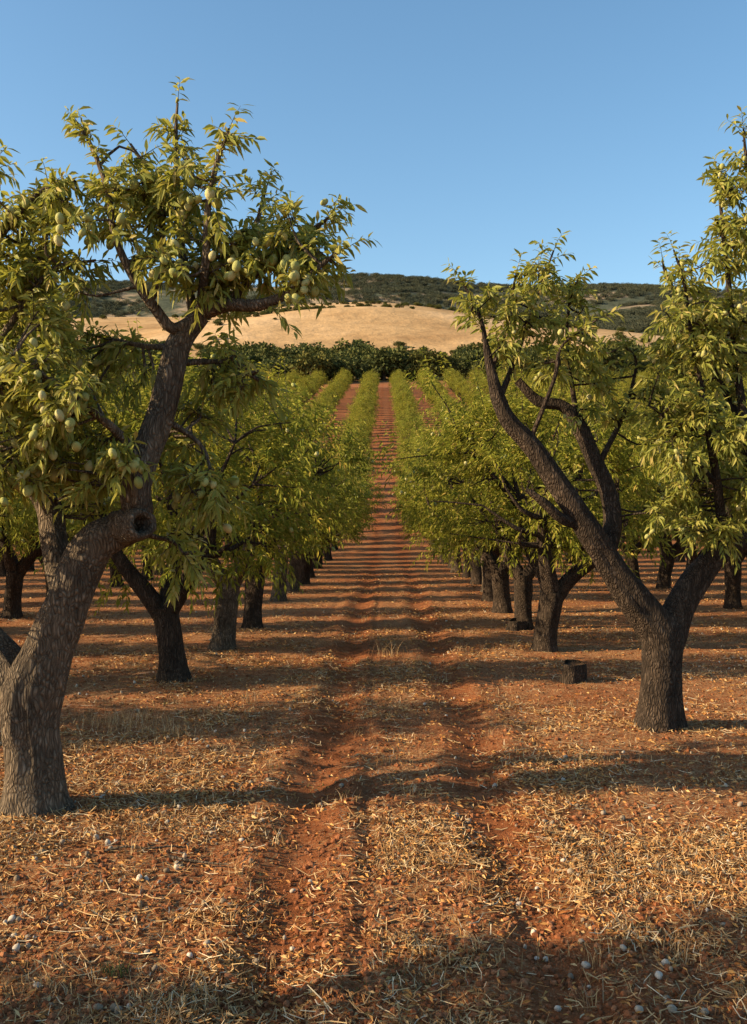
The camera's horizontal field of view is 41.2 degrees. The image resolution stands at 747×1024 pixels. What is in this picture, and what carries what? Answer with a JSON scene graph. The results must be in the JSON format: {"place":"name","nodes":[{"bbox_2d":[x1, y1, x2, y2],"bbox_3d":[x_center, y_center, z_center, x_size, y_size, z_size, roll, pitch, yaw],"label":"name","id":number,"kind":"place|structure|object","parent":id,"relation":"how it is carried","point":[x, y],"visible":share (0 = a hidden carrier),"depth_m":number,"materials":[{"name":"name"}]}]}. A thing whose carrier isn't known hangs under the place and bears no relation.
{"place":"outdoors","nodes":[
{"label":"outdoors","id":0,"kind":"place"},
{"bbox_2d":[3,302,679,358],"bbox_3d":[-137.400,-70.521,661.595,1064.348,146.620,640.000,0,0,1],"label":"golden hill","id":1,"kind":"structure","parent":0,"point":[417,327],"depth_m":456.69,"materials":[{"name":"yellow plant"}]},
{"bbox_2d":[0,374,746,1023],"bbox_3d":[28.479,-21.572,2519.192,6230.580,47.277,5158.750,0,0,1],"label":"ground","id":2,"kind":"structure","parent":0,"point":[384,544],"depth_m":8.22,"materials":[{"name":"red soil"}]},
{"bbox_2d":[0,452,37,575],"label":"almond tree","id":3,"kind":"object","parent":2,"relation":"on","point":[2,570],"visible":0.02,"depth_m":31.07,"materials":[{"name":"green plant"}]},
{"bbox_2d":[0,393,38,554],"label":"almond tree","id":4,"kind":"object","parent":2,"relation":"on","point":[20,518],"visible":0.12,"depth_m":15.96,"materials":[{"name":"green plant"}]},
{"bbox_2d":[7,495,34,570],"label":"almond tree","id":5,"kind":"object","parent":2,"relation":"on","point":[31,568],"visible":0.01,"depth_m":33.63,"materials":[{"name":"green plant"}]},
{"bbox_2d":[0,402,91,618],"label":"almond tree","id":6,"kind":"object","parent":2,"relation":"on","point":[16,570],"visible":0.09,"depth_m":18.61,"materials":[{"name":"green plant"}]},
{"bbox_2d":[0,437,126,595],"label":"almond tree","id":7,"kind":"object","parent":2,"relation":"on","point":[41,562],"visible":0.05,"depth_m":21.55,"materials":[{"name":"green plant"}]},
{"bbox_2d":[15,420,159,556],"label":"almond tree","id":8,"kind":"object","parent":2,"relation":"on","point":[142,548],"depth_m":24.11,"materials":[{"name":"green plant"}]},
{"bbox_2d":[108,479,169,586],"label":"almond tree","id":9,"kind":"object","parent":2,"relation":"on","point":[112,570],"visible":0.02,"depth_m":26.59,"materials":[{"name":"green plant"}]},
{"bbox_2d":[137,472,187,579],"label":"almond tree","id":10,"kind":"object","parent":2,"relation":"on","point":[146,574],"depth_m":29.33,"materials":[{"name":"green plant"}]},
{"bbox_2d":[151,463,196,574],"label":"almond tree","id":11,"kind":"object","parent":2,"relation":"on","point":[161,572],"depth_m":31.83,"materials":[{"name":"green plant"}]},
{"bbox_2d":[4,310,349,682],"bbox_3d":[-2.345,-0.069,11.642,3.917,4.499,2.398,0,0,17],"label":"almond tree","id":12,"kind":"object","parent":2,"relation":"on","point":[173,665],"visible":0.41,"depth_m":11.62,"materials":[{"name":"green plant"}]},
{"bbox_2d":[0,76,382,819],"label":"almond tree","id":13,"kind":"object","parent":2,"relation":"on","point":[48,416],"visible":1,"depth_m":6.59,"materials":[{"name":"green plant"}]},
{"bbox_2d":[106,352,353,650],"bbox_3d":[-2.154,-0.039,14.654,3.892,4.478,2.750,0,0,3],"label":"almond tree","id":14,"kind":"object","parent":2,"relation":"on","point":[223,636],"visible":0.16,"depth_m":14.43,"materials":[{"name":"green plant"}]},
{"bbox_2d":[151,357,384,628],"bbox_3d":[-2.126,-0.255,17.161,4.631,4.929,2.414,0,0,-2],"label":"almond tree","id":15,"kind":"object","parent":2,"relation":"on","point":[252,615],"visible":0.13,"depth_m":17.07,"materials":[{"name":"green plant"}]},
{"bbox_2d":[216,405,362,601],"bbox_3d":[-2.105,-0.112,22.560,3.773,4.650,2.666,0,0,-5],"label":"almond tree","id":16,"kind":"object","parent":2,"relation":"on","point":[283,597],"visible":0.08,"depth_m":22.35,"materials":[{"name":"green plant"}]},
{"bbox_2d":[233,431,363,591],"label":"almond tree","id":17,"kind":"object","parent":2,"relation":"on","point":[295,564],"visible":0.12,"depth_m":25.05,"materials":[{"name":"green plant"}]},
{"bbox_2d":[230,448,370,583],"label":"almond tree","id":18,"kind":"object","parent":2,"relation":"on","point":[305,572],"visible":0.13,"depth_m":27.50,"materials":[{"name":"green plant"}]},
{"bbox_2d":[278,459,367,567],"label":"almond tree","id":19,"kind":"object","parent":2,"relation":"on","point":[315,559],"visible":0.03,"depth_m":35.41,"materials":[{"name":"green plant"}]},
{"bbox_2d":[277,455,389,577],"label":"almond tree","id":20,"kind":"object","parent":2,"relation":"on","point":[312,574],"visible":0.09,"depth_m":30.27,"materials":[{"name":"green plant"}]},
{"bbox_2d":[64,633,620,993],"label":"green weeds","id":21,"kind":"object","parent":2,"relation":"on","point":[113,968],"visible":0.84,"depth_m":4.29,"materials":[{"name":"green plant"}]},
{"bbox_2d":[324,459,365,546],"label":"almond tree","id":22,"kind":"object","parent":2,"relation":"on","point":[347,508],"visible":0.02,"depth_m":33.03,"materials":[{"name":"green plant"}]},
{"bbox_2d":[321,486,369,563],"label":"almond tree","id":23,"kind":"object","parent":2,"relation":"on","point":[363,500],"visible":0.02,"depth_m":38.01,"materials":[{"name":"green plant"}]},
{"bbox_2d":[324,456,387,559],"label":"almond tree","id":24,"kind":"object","parent":2,"relation":"on","point":[327,556],"visible":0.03,"depth_m":40.85,"materials":[{"name":"green plant"}]},
{"bbox_2d":[0,590,745,1012],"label":"dry grass","id":25,"kind":"structure","parent":2,"relation":"on","point":[108,718],"depth_m":5.23,"materials":[{"name":"plant"}]},
{"bbox_2d":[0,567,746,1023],"bbox_3d":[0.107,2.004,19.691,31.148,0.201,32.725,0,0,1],"label":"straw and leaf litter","id":26,"kind":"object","parent":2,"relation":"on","point":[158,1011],"visible":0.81,"depth_m":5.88,"materials":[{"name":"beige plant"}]},
{"bbox_2d":[0,634,746,1023],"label":"soil clods","id":27,"kind":"object","parent":2,"relation":"on","point":[334,990],"visible":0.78,"depth_m":4.94,"materials":[{"name":"brown soil"}]},
{"bbox_2d":[3,611,746,1014],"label":"fallen almonds","id":28,"kind":"object","parent":2,"relation":"on","point":[251,861],"visible":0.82,"depth_m":5.18,"materials":[{"name":"beige food"}]},
{"bbox_2d":[6,365,746,554],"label":"distant orchard trees","id":29,"kind":"object","parent":2,"relation":"on","point":[365,404],"visible":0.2,"depth_m":126.98,"materials":[{"name":"green plant"}]},
{"bbox_2d":[392,498,441,560],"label":"almond tree","id":30,"kind":"object","parent":2,"relation":"on","point":[411,527],"depth_m":40.59,"materials":[{"name":"green plant"}]},
{"bbox_2d":[398,461,447,563],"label":"almond tree","id":31,"kind":"object","parent":2,"relation":"on","point":[406,538],"visible":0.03,"depth_m":38.15,"materials":[{"name":"green plant"}]},
{"bbox_2d":[396,445,491,577],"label":"almond tree","id":32,"kind":"object","parent":2,"relation":"on","point":[465,574],"visible":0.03,"depth_m":30.16,"materials":[{"name":"green plant"}]},
{"bbox_2d":[389,467,500,567],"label":"almond tree","id":33,"kind":"object","parent":2,"relation":"on","point":[449,565],"visible":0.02,"depth_m":35.64,"materials":[{"name":"green plant"}]},
{"bbox_2d":[397,464,504,572],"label":"almond tree","id":34,"kind":"object","parent":2,"relation":"on","point":[455,569],"visible":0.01,"depth_m":32.69,"materials":[{"name":"green plant"}]},
{"bbox_2d":[401,420,554,584],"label":"almond tree","id":35,"kind":"object","parent":2,"relation":"on","point":[476,574],"depth_m":27.52,"materials":[{"name":"green plant"}]},
{"bbox_2d":[407,401,554,591],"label":"almond tree","id":36,"kind":"object","parent":2,"relation":"on","point":[466,492],"visible":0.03,"depth_m":24.79,"materials":[{"name":"green plant"}]},
{"bbox_2d":[385,383,584,601],"bbox_3d":[2.590,-0.332,22.379,4.793,5.086,2.498,0,0,-4],"label":"almond tree","id":37,"kind":"object","parent":2,"relation":"on","point":[487,594],"visible":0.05,"depth_m":22.24,"materials":[{"name":"green plant"}]},
{"bbox_2d":[399,393,590,613],"bbox_3d":[2.468,-0.108,19.769,4.029,4.580,2.300,0,0,3],"label":"almond tree","id":38,"kind":"object","parent":2,"relation":"on","point":[501,590],"visible":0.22,"depth_m":19.67,"materials":[{"name":"green plant"}]},
{"bbox_2d":[505,618,525,630],"bbox_3d":[2.419,1.948,16.875,0.415,0.282,0.404,0,0,1],"label":"tree stump","id":39,"kind":"object","parent":2,"relation":"on","point":[514,624],"visible":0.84,"depth_m":16.77,"materials":[{"name":"brown wood"}]},
{"bbox_2d":[356,347,675,651],"bbox_3d":[2.136,-0.149,14.413,4.782,4.697,2.327,0,0,1],"label":"almond tree","id":40,"kind":"object","parent":2,"relation":"on","point":[554,592],"visible":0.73,"depth_m":14.27,"materials":[{"name":"green plant"}]},
{"bbox_2d":[399,379,642,629],"bbox_3d":[2.612,-0.092,17.135,4.313,4.591,2.248,0,0,-3],"label":"almond tree","id":41,"kind":"object","parent":2,"relation":"on","point":[521,576],"visible":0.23,"depth_m":16.95,"materials":[{"name":"green plant"}]},
{"bbox_2d":[559,659,587,683],"bbox_3d":[2.356,1.919,11.705,0.400,0.331,0.425,0,0,1],"label":"tree stump","id":42,"kind":"object","parent":2,"relation":"on","point":[574,671],"visible":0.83,"depth_m":11.61,"materials":[{"name":"brown wood"}]},
{"bbox_2d":[442,105,746,732],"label":"almond tree","id":43,"kind":"object","parent":2,"relation":"on","point":[657,626],"visible":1,"depth_m":9.14,"materials":[{"name":"green plant"}]},
{"bbox_2d":[579,471,635,570],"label":"almond tree","id":44,"kind":"object","parent":2,"relation":"on","point":[595,568],"visible":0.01,"depth_m":33.52,"materials":[{"name":"green plant"}]},
{"bbox_2d":[579,455,650,541],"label":"almond tree","id":45,"kind":"object","parent":2,"relation":"on","point":[598,508],"visible":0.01,"depth_m":31.08,"materials":[{"name":"green plant"}]},
{"bbox_2d":[586,460,675,581],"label":"almond tree","id":46,"kind":"object","parent":2,"relation":"on","point":[633,564],"visible":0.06,"depth_m":28.34,"materials":[{"name":"green plant"}]},
{"bbox_2d":[584,409,711,588],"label":"almond tree","id":47,"kind":"object","parent":2,"relation":"on","point":[664,578],"visible":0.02,"depth_m":25.77,"materials":[{"name":"green plant"}]},
{"bbox_2d":[584,414,741,568],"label":"almond tree","id":48,"kind":"object","parent":2,"relation":"on","point":[694,556],"visible":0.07,"depth_m":23.28,"materials":[{"name":"green plant"}]},
{"bbox_2d":[650,467,702,561],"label":"almond tree","id":49,"kind":"object","parent":2,"relation":"on","point":[677,558],"depth_m":39.58,"materials":[{"name":"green plant"}]},
{"bbox_2d":[631,393,746,608],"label":"almond tree","id":50,"kind":"object","parent":2,"relation":"on","point":[732,585],"visible":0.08,"depth_m":20.45,"materials":[{"name":"green plant"}]},
{"bbox_2d":[677,378,746,566],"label":"almond tree","id":51,"kind":"object","parent":2,"relation":"on","point":[727,509],"visible":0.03,"depth_m":18.22,"materials":[{"name":"green plant"}]},
{"bbox_2d":[719,448,746,528],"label":"almond tree","id":52,"kind":"object","parent":2,"relation":"on","point":[734,494],"visible":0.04,"depth_m":15.08,"materials":[{"name":"green plant"}]},
{"bbox_2d":[0,0,746,289],"label":"sky","id":53,"kind":"structure","parent":0,"point":[468,133],"materials":[{"name":"blue"}]},
{"bbox_2d":[2,276,746,318],"bbox_3d":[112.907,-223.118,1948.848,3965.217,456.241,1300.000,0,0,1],"label":"wooded hill","id":54,"kind":"structure","parent":0,"point":[164,303],"depth_m":1662.04,"materials":[{"name":"green plant"}]},
{"bbox_2d":[104,617,697,876],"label":"fallen twigs","id":55,"kind":"object","parent":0,"point":[283,782],"visible":0.89,"depth_m":5.69,"materials":[{"name":"brown wood"}]},
{"bbox_2d":[575,304,742,338],"bbox_3d":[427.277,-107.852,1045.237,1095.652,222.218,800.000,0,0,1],"label":"wooded hill","id":56,"kind":"structure","parent":0,"point":[629,307],"depth_m":1011.15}
]}

